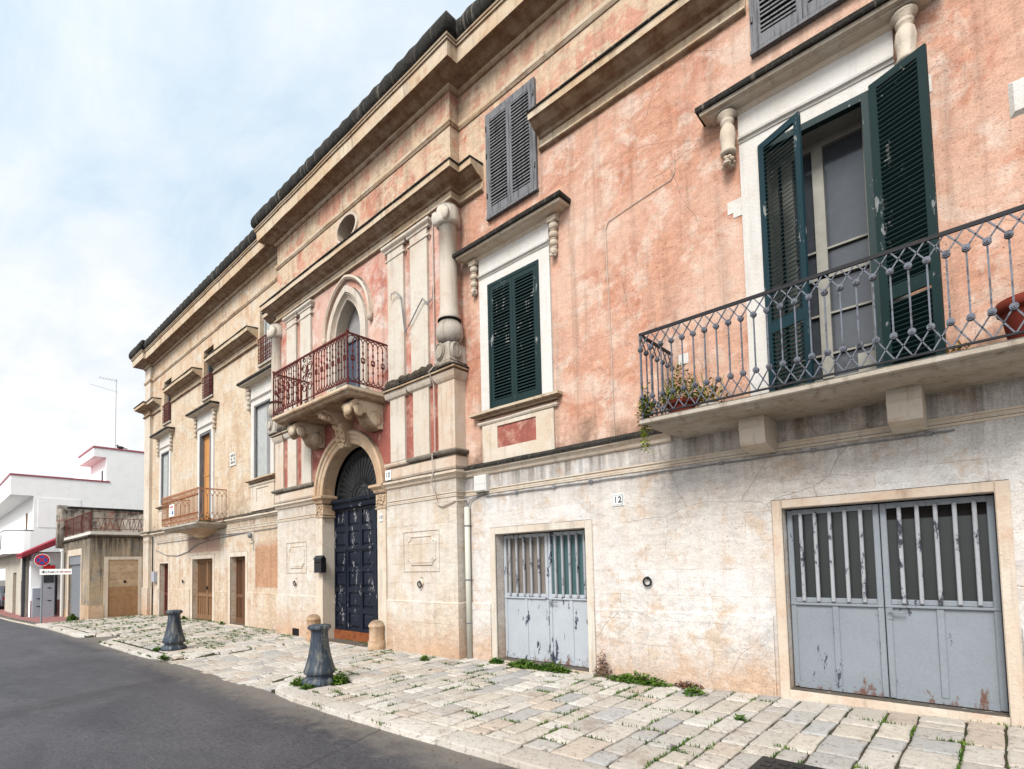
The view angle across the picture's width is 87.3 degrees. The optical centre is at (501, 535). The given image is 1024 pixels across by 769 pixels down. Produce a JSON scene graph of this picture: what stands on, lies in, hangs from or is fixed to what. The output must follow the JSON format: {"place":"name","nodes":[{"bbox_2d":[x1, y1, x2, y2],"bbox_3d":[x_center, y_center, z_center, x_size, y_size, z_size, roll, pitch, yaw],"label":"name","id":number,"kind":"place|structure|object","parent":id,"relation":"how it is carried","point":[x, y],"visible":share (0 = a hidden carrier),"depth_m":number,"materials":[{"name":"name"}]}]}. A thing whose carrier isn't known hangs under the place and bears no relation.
{"place":"outdoors","nodes":[
{"label":"outdoors","id":0,"kind":"place"},
{"bbox_2d":[0,580,4,585],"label":"ground","id":1,"kind":"structure","parent":0,"point":[2,582],"depth_m":149.94,"materials":[{"name":"soil"}]},
{"bbox_2d":[16,538,60,616],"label":"red roofed house","id":2,"kind":"structure","parent":1,"relation":"on","point":[35,575],"depth_m":23.59,"materials":[{"name":"paint"}]},
{"bbox_2d":[129,0,1023,726],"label":"palazzo","id":3,"kind":"structure","parent":1,"relation":"on","point":[817,240],"depth_m":6.61,"materials":[{"name":"paint"}]},
{"bbox_2d":[151,537,156,614],"bbox_3d":[-12.872,1.472,19.848,0.450,2.900,0.120,-4,-4,42],"label":"downpipe","id":4,"kind":"object","parent":3,"relation":"attached to","point":[153,576],"visible":1,"depth_m":19.93,"materials":[{"name":"grey metal"}]},
{"bbox_2d":[149,426,174,529],"bbox_3d":[-12.182,-2.019,19.261,2.022,3.520,0.333,-4,-4,42],"label":"window","id":5,"kind":"structure","parent":3,"relation":"in","point":[163,437],"depth_m":19.45,"materials":[{"name":"white stone"}]},
{"bbox_2d":[158,561,168,615],"bbox_3d":[-12.010,1.992,19.229,1.160,2.160,0.280,-4,-4,42],"label":"doorway","id":6,"kind":"structure","parent":3,"relation":"in","point":[166,586],"depth_m":19.50,"materials":[{"name":"beige stone"}]},
{"bbox_2d":[162,381,171,425],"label":"attic window","id":7,"kind":"structure","parent":3,"relation":"in","point":[165,418],"depth_m":19.50,"materials":[{"name":"stone"}]},
{"bbox_2d":[169,504,173,516],"bbox_3d":[-10.027,-0.769,16.299,0.420,0.360,0.008,-4,-4,42],"label":"sale notice","id":8,"kind":"object","parent":3,"relation":"attached to","point":[171,510],"visible":1,"depth_m":16.30,"materials":[{"name":"white paper"}]},
{"bbox_2d":[185,400,219,520],"bbox_3d":[-9.189,-2.184,16.612,2.139,3.600,0.471,-4,-4,42],"label":"window","id":9,"kind":"structure","parent":3,"relation":"in","point":[204,416],"depth_m":16.82,"materials":[{"name":"white stone"}]},
{"bbox_2d":[190,554,214,620],"bbox_3d":[-9.217,1.731,16.665,2.000,2.290,0.270,-4,-4,42],"label":"doorway","id":10,"kind":"structure","parent":3,"relation":"in","point":[206,566],"depth_m":16.88,"materials":[{"name":"brown wood"}]},
{"bbox_2d":[198,514,213,521],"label":"weed clump","id":11,"kind":"object","parent":3,"relation":"on","point":[207,518],"visible":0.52,"depth_m":15.41,"materials":[{"name":"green plant"}]},
{"bbox_2d":[202,348,213,401],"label":"attic window","id":12,"kind":"structure","parent":3,"relation":"in","point":[209,387],"depth_m":16.75,"materials":[{"name":"stone"}]},
{"bbox_2d":[156,526,277,555],"bbox_3d":[-9.049,0.001,16.428,10.310,1.094,0.032,-4,-4,42],"label":"cable","id":13,"kind":"object","parent":3,"relation":"attached to","point":[210,540],"visible":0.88,"depth_m":16.13,"materials":[{"name":"black plastic"}]},
{"bbox_2d":[228,551,247,626],"bbox_3d":[-7.211,1.585,14.833,1.320,2.300,0.280,-4,-4,42],"label":"doorway","id":14,"kind":"structure","parent":3,"relation":"in","point":[241,562],"depth_m":15.02,"materials":[{"name":"beige stone"}]},
{"bbox_2d":[247,531,253,550],"bbox_3d":[-6.637,0.135,14.157,0.348,0.541,0.127,-4,-4,42],"label":"insulator","id":15,"kind":"object","parent":3,"relation":"attached to","point":[250,535],"visible":1,"depth_m":14.13,"materials":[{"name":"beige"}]},
{"bbox_2d":[236,364,274,511],"bbox_3d":[-6.255,-2.435,13.829,2.118,3.520,0.332,-4,-4,42],"label":"window","id":16,"kind":"structure","parent":3,"relation":"in","point":[257,386],"depth_m":13.98,"materials":[{"name":"white stone"}]},
{"bbox_2d":[257,320,271,367],"bbox_3d":[-6.091,-5.256,13.971,0.820,1.620,0.193,-4,-4,42],"label":"attic window","id":17,"kind":"structure","parent":3,"relation":"in","point":[267,342],"depth_m":14.00,"materials":[{"name":"stone"}]},
{"bbox_2d":[313,555,325,572],"bbox_3d":[-3.809,0.590,11.220,0.330,0.360,0.135,-4,-4,42],"label":"mailbox","id":18,"kind":"object","parent":3,"relation":"attached to","point":[319,563],"visible":1,"depth_m":11.15,"materials":[{"name":"black metal"}]},
{"bbox_2d":[335,211,358,243],"bbox_3d":[-3.017,-6.275,11.150,0.864,0.624,0.515,-4,-4,42],"label":"oculus window","id":19,"kind":"structure","parent":3,"relation":"in","point":[350,224],"depth_m":11.17,"materials":[{"name":"beige stone"}]},
{"bbox_2d":[322,274,372,392],"bbox_3d":[-3.066,-3.911,10.915,1.810,2.762,0.337,-4,-4,42],"label":"ogee window","id":20,"kind":"structure","parent":3,"relation":"in","point":[349,311],"depth_m":11.09,"materials":[{"name":"stone"}]},
{"bbox_2d":[385,470,390,480],"bbox_3d":[-2.061,-1.095,9.721,0.160,0.180,0.014,-4,-4,42],"label":"house number","id":21,"kind":"object","parent":3,"relation":"attached to","point":[387,475],"visible":1,"depth_m":9.71,"materials":[{"name":"white ceramic"}]},
{"bbox_2d":[391,289,432,331],"bbox_3d":[-1.589,-4.005,9.361,1.111,0.793,0.076,-4,-4,41],"label":"cable bundle","id":22,"kind":"object","parent":3,"relation":"attached to","point":[405,330],"visible":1,"depth_m":9.37,"materials":[{"name":"grey plastic"}]},
{"bbox_2d":[428,213,466,506],"bbox_3d":[-0.932,-2.975,8.814,0.646,5.001,0.149,-3,-3,24],"label":"cable","id":23,"kind":"object","parent":3,"relation":"attached to","point":[433,382],"visible":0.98,"depth_m":8.90,"materials":[{"name":"grey plastic"}]},
{"bbox_2d":[464,507,473,658],"bbox_3d":[-0.524,0.737,8.531,0.124,2.400,0.102,-3,-3,28],"label":"conduit pipe","id":24,"kind":"object","parent":3,"relation":"attached to","point":[467,525],"visible":1,"depth_m":8.50,"materials":[{"name":"paint"}]},
{"bbox_2d":[474,474,489,492],"bbox_3d":[-0.323,-0.817,8.402,0.270,0.260,0.103,-4,-4,42],"label":"junction box","id":25,"kind":"object","parent":3,"relation":"attached to","point":[481,483],"visible":1,"depth_m":8.34,"materials":[{"name":"white plastic"}]},
{"bbox_2d":[452,190,570,462],"bbox_3d":[0.135,-2.882,7.991,2.160,3.520,0.365,-4,-4,42],"label":"window","id":26,"kind":"structure","parent":3,"relation":"in","point":[513,259],"depth_m":7.99,"materials":[{"name":"green stone"}]},
{"bbox_2d":[485,77,538,221],"bbox_3d":[0.124,-5.847,8.171,1.020,1.720,0.071,-4,-4,42],"label":"attic window","id":27,"kind":"structure","parent":3,"relation":"in","point":[511,148],"depth_m":8.14,"materials":[{"name":"grey wood"}]},
{"bbox_2d":[490,519,596,673],"bbox_3d":[0.615,0.995,7.723,1.860,2.330,0.310,-4,-4,42],"label":"garage doorway","id":28,"kind":"structure","parent":3,"relation":"in","point":[549,596],"depth_m":7.72,"materials":[{"name":"stone"}]},
{"bbox_2d":[612,493,623,505],"bbox_3d":[1.470,-0.455,6.804,0.170,0.150,0.014,-4,-4,42],"label":"house number","id":29,"kind":"object","parent":3,"relation":"attached to","point":[617,499],"visible":1,"depth_m":6.79,"materials":[{"name":"white ceramic"}]},
{"bbox_2d":[605,173,673,435],"bbox_3d":[1.733,-2.908,6.635,0.969,3.280,0.012,-4,-4,42],"label":"cable","id":30,"kind":"object","parent":3,"relation":"on","point":[608,290],"visible":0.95,"depth_m":6.90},
{"bbox_2d":[636,382,657,452],"bbox_3d":[1.547,-1.274,5.775,0.238,0.743,0.252,0,-3,-16],"label":"trailing plant","id":31,"kind":"object","parent":3,"relation":"hanging from","point":[644,432],"visible":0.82,"depth_m":5.76,"materials":[{"name":"green plant"}]},
{"bbox_2d":[658,358,706,412],"bbox_3d":[1.952,-1.598,5.841,0.512,0.688,0.530,-4,-4,42],"label":"potted plant","id":32,"kind":"object","parent":3,"relation":"on","point":[673,400],"visible":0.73,"depth_m":5.75,"materials":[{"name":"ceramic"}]},
{"bbox_2d":[464,429,954,506],"bbox_3d":[1.623,-0.705,6.627,6.081,0.194,0.062,-4,-4,42],"label":"cable","id":33,"kind":"object","parent":3,"relation":"attached to","point":[928,433],"visible":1,"depth_m":5.76,"materials":[{"name":"grey plastic"}]},
{"bbox_2d":[696,374,727,406],"bbox_3d":[2.231,-1.496,5.739,0.342,0.461,0.376,0,-3,-25],"label":"potted plant","id":34,"kind":"object","parent":3,"relation":"on","point":[707,394],"visible":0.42,"depth_m":5.68,"materials":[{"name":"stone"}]},
{"bbox_2d":[749,0,846,58],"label":"attic window","id":35,"kind":"structure","parent":3,"relation":"in","point":[771,21],"depth_m":5.60,"materials":[{"name":"grey wood"}]},
{"bbox_2d":[695,0,946,395],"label":"window","id":36,"kind":"structure","parent":3,"relation":"in","point":[835,138],"depth_m":5.34,"materials":[{"name":"green stone"}]},
{"bbox_2d":[771,479,1023,726],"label":"garage doorway","id":37,"kind":"structure","parent":3,"relation":"in","point":[943,624],"depth_m":4.90,"materials":[{"name":"grey stone"}]},
{"bbox_2d":[945,340,973,352],"bbox_3d":[3.526,-1.431,4.142,0.238,0.151,0.214,-2,-3,19],"label":"weed clump","id":38,"kind":"object","parent":3,"relation":"on","point":[953,350],"visible":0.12,"depth_m":4.13,"materials":[{"name":"green plant"}]},
{"bbox_2d":[995,292,1023,339],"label":"flower pot","id":39,"kind":"object","parent":3,"relation":"on","point":[1014,320],"visible":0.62,"depth_m":3.95,"materials":[{"name":"ceramic"}]},
{"bbox_2d":[0,606,79,622],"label":"pavement","id":40,"kind":"structure","parent":0,"point":[55,618],"depth_m":22.43,"materials":[{"name":"stone"}]},
{"bbox_2d":[0,586,4,608],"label":"parked car","id":41,"kind":"object","parent":40,"relation":"on","point":[2,596],"visible":0.2,"depth_m":30.67,"materials":[{"name":"paint"}]},
{"bbox_2d":[31,588,40,616],"bbox_3d":[-20.357,2.917,23.500,0.360,1.250,0.350,-4,-4,42],"label":"utility cabinet","id":42,"kind":"object","parent":40,"relation":"on","point":[35,609],"visible":0.7,"depth_m":23.35,"materials":[{"name":"white metal"}]},
{"bbox_2d":[40,565,54,617],"bbox_3d":[-19.613,2.389,23.172,0.522,2.220,0.424,-4,-4,42],"label":"utility cabinet","id":43,"kind":"object","parent":40,"relation":"on","point":[48,595],"visible":0.64,"depth_m":23.00,"materials":[{"name":"grey metal"}]},
{"bbox_2d":[55,505,143,619],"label":"building","id":44,"kind":"structure","parent":40,"relation":"on","point":[102,554],"depth_m":20.46,"materials":[{"name":"white stone"}]},
{"bbox_2d":[103,557,142,617],"bbox_3d":[-14.279,1.981,20.248,0.045,2.390,1.210,-4,-4,42],"label":"blocked doorway","id":45,"kind":"structure","parent":44,"relation":"in","point":[120,598],"depth_m":20.23,"materials":[{"name":"brown wood"}]},
{"bbox_2d":[0,446,143,616],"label":"white house","id":46,"kind":"structure","parent":0,"point":[111,478],"depth_m":26.64,"materials":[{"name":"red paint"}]},
{"bbox_2d":[25,513,27,529],"bbox_3d":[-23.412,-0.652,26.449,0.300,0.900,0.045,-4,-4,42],"label":"balcony door","id":47,"kind":"structure","parent":46,"relation":"in","point":[26,513],"depth_m":26.36,"materials":[{"name":"white wood"}]},
{"bbox_2d":[91,377,116,447],"bbox_3d":[-23.911,-6.850,32.234,0.500,5.500,1.402,-4,-4,42],"label":"roof aerial","id":48,"kind":"object","parent":46,"relation":"on","point":[115,416],"visible":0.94,"depth_m":32.63,"materials":[{"name":"grey metal"}]},
{"bbox_2d":[0,0,474,579],"label":"sky","id":49,"kind":"structure","parent":0,"point":[142,141],"materials":[{"name":"white"}]},
{"bbox_2d":[0,619,517,768],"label":"road","id":50,"kind":"structure","parent":0,"point":[68,702],"depth_m":5.53,"materials":[{"name":"grey asphalt"}]},
{"bbox_2d":[0,615,37,625],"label":"kerb","id":51,"kind":"structure","parent":50,"relation":"on","point":[18,620],"depth_m":21.22,"materials":[{"name":"stone"}]},
{"bbox_2d":[35,614,1023,768],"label":"pavement","id":52,"kind":"structure","parent":0,"point":[434,720],"depth_m":5.09,"materials":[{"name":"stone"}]},
{"bbox_2d":[34,554,71,622],"bbox_3d":[-15.822,1.851,18.916,1.035,2.435,0.090,1,-4,-33],"label":"road sign","id":53,"kind":"object","parent":52,"relation":"on","point":[41,560],"visible":1,"depth_m":18.79,"materials":[{"name":"metal"}]},
{"bbox_2d":[65,613,78,620],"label":"weed clump","id":54,"kind":"object","parent":52,"relation":"on","point":[71,617],"visible":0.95,"depth_m":19.48,"materials":[{"name":"green plant"}]},
{"bbox_2d":[150,646,161,651],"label":"weed clump","id":55,"kind":"object","parent":52,"relation":"on","point":[157,648],"visible":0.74,"depth_m":10.54,"materials":[{"name":"green plant"}]},
{"bbox_2d":[156,654,168,659],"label":"weed clump","id":56,"kind":"object","parent":52,"relation":"on","point":[163,656],"visible":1,"depth_m":9.59,"materials":[{"name":"green plant"}]},
{"bbox_2d":[160,610,186,650],"bbox_3d":[-6.492,1.870,10.632,0.443,0.808,0.443,-4,-4,42],"label":"bollard","id":57,"kind":"object","parent":52,"relation":"on","point":[174,639],"visible":0.99,"depth_m":10.52,"materials":[{"name":"metal"}]},
{"bbox_2d":[289,676,302,686],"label":"weed clump","id":58,"kind":"object","parent":52,"relation":"on","point":[297,683],"visible":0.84,"depth_m":6.99,"materials":[{"name":"green plant"}]},
{"bbox_2d":[298,683,314,689],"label":"weed clump","id":59,"kind":"object","parent":52,"relation":"on","point":[306,687],"visible":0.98,"depth_m":6.79,"materials":[{"name":"green plant"}]},
{"bbox_2d":[306,614,319,641],"bbox_3d":[-3.955,1.950,11.274,0.310,0.615,0.310,-4,-4,42],"label":"guard post","id":60,"kind":"object","parent":52,"relation":"on","point":[311,619],"visible":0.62,"depth_m":11.16,"materials":[{"name":"beige stone"}]},
{"bbox_2d":[301,624,335,687],"bbox_3d":[-2.400,1.567,7.072,0.443,0.808,0.443,-4,-4,42],"label":"bollard","id":61,"kind":"object","parent":52,"relation":"on","point":[319,669],"visible":0.99,"depth_m":6.96,"materials":[{"name":"metal"}]},
{"bbox_2d":[330,668,350,684],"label":"weed clump","id":62,"kind":"object","parent":52,"relation":"on","point":[340,679],"visible":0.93,"depth_m":7.00,"materials":[{"name":"green plant"}]},
{"bbox_2d":[368,620,384,650],"bbox_3d":[-2.269,1.832,9.729,0.310,0.615,0.310,-4,-4,42],"label":"guard post","id":63,"kind":"object","parent":52,"relation":"on","point":[376,641],"visible":0.94,"depth_m":9.62,"materials":[{"name":"beige stone"}]},
{"bbox_2d":[419,654,429,660],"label":"weed clump","id":64,"kind":"object","parent":52,"relation":"on","point":[424,657],"visible":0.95,"depth_m":8.44,"materials":[{"name":"green plant"}]},
{"bbox_2d":[488,657,503,663],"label":"weed clump","id":65,"kind":"object","parent":52,"relation":"on","point":[495,660],"visible":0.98,"depth_m":7.97,"materials":[{"name":"green plant"}]},
{"bbox_2d":[506,658,541,669],"bbox_3d":[0.337,1.813,7.627,0.690,0.196,0.329,-4,-4,42],"label":"weed clump","id":66,"kind":"object","parent":52,"relation":"on","point":[528,665],"visible":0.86,"depth_m":7.58,"materials":[{"name":"green plant"}]},
{"bbox_2d":[535,659,570,673],"bbox_3d":[0.682,1.772,7.281,0.643,0.201,0.300,-4,-4,42],"label":"weed clump","id":67,"kind":"object","parent":52,"relation":"on","point":[552,667],"visible":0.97,"depth_m":7.23,"materials":[{"name":"green plant"}]},
{"bbox_2d":[592,650,611,677],"bbox_3d":[1.271,1.627,6.812,0.285,0.344,0.234,-4,-4,42],"label":"weed clump","id":68,"kind":"object","parent":52,"relation":"on","point":[601,666],"visible":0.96,"depth_m":6.80,"materials":[{"name":"brown plant"}]},
{"bbox_2d":[606,670,672,687],"bbox_3d":[1.620,1.697,6.384,0.859,0.187,0.340,-4,-4,42],"label":"weed clump","id":69,"kind":"object","parent":52,"relation":"on","point":[626,677],"visible":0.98,"depth_m":6.34,"materials":[{"name":"green plant"}]},
{"bbox_2d":[673,680,704,688],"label":"weed clump","id":70,"kind":"object","parent":52,"relation":"on","point":[681,685],"visible":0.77,"depth_m":6.02,"materials":[{"name":"brown plant"}]},
{"bbox_2d":[683,684,707,696],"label":"weed clump","id":71,"kind":"object","parent":52,"relation":"on","point":[691,690],"visible":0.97,"depth_m":5.72,"materials":[{"name":"green plant"}]},
{"bbox_2d":[733,713,747,721],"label":"weed clump","id":72,"kind":"object","parent":52,"relation":"on","point":[741,717],"visible":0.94,"depth_m":4.78,"materials":[{"name":"green plant"}]},
{"bbox_2d":[748,756,823,768],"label":"manhole cover","id":73,"kind":"object","parent":52,"relation":"on","point":[764,762],"visible":1,"depth_m":3.69,"materials":[{"name":"black metal"}]}
]}

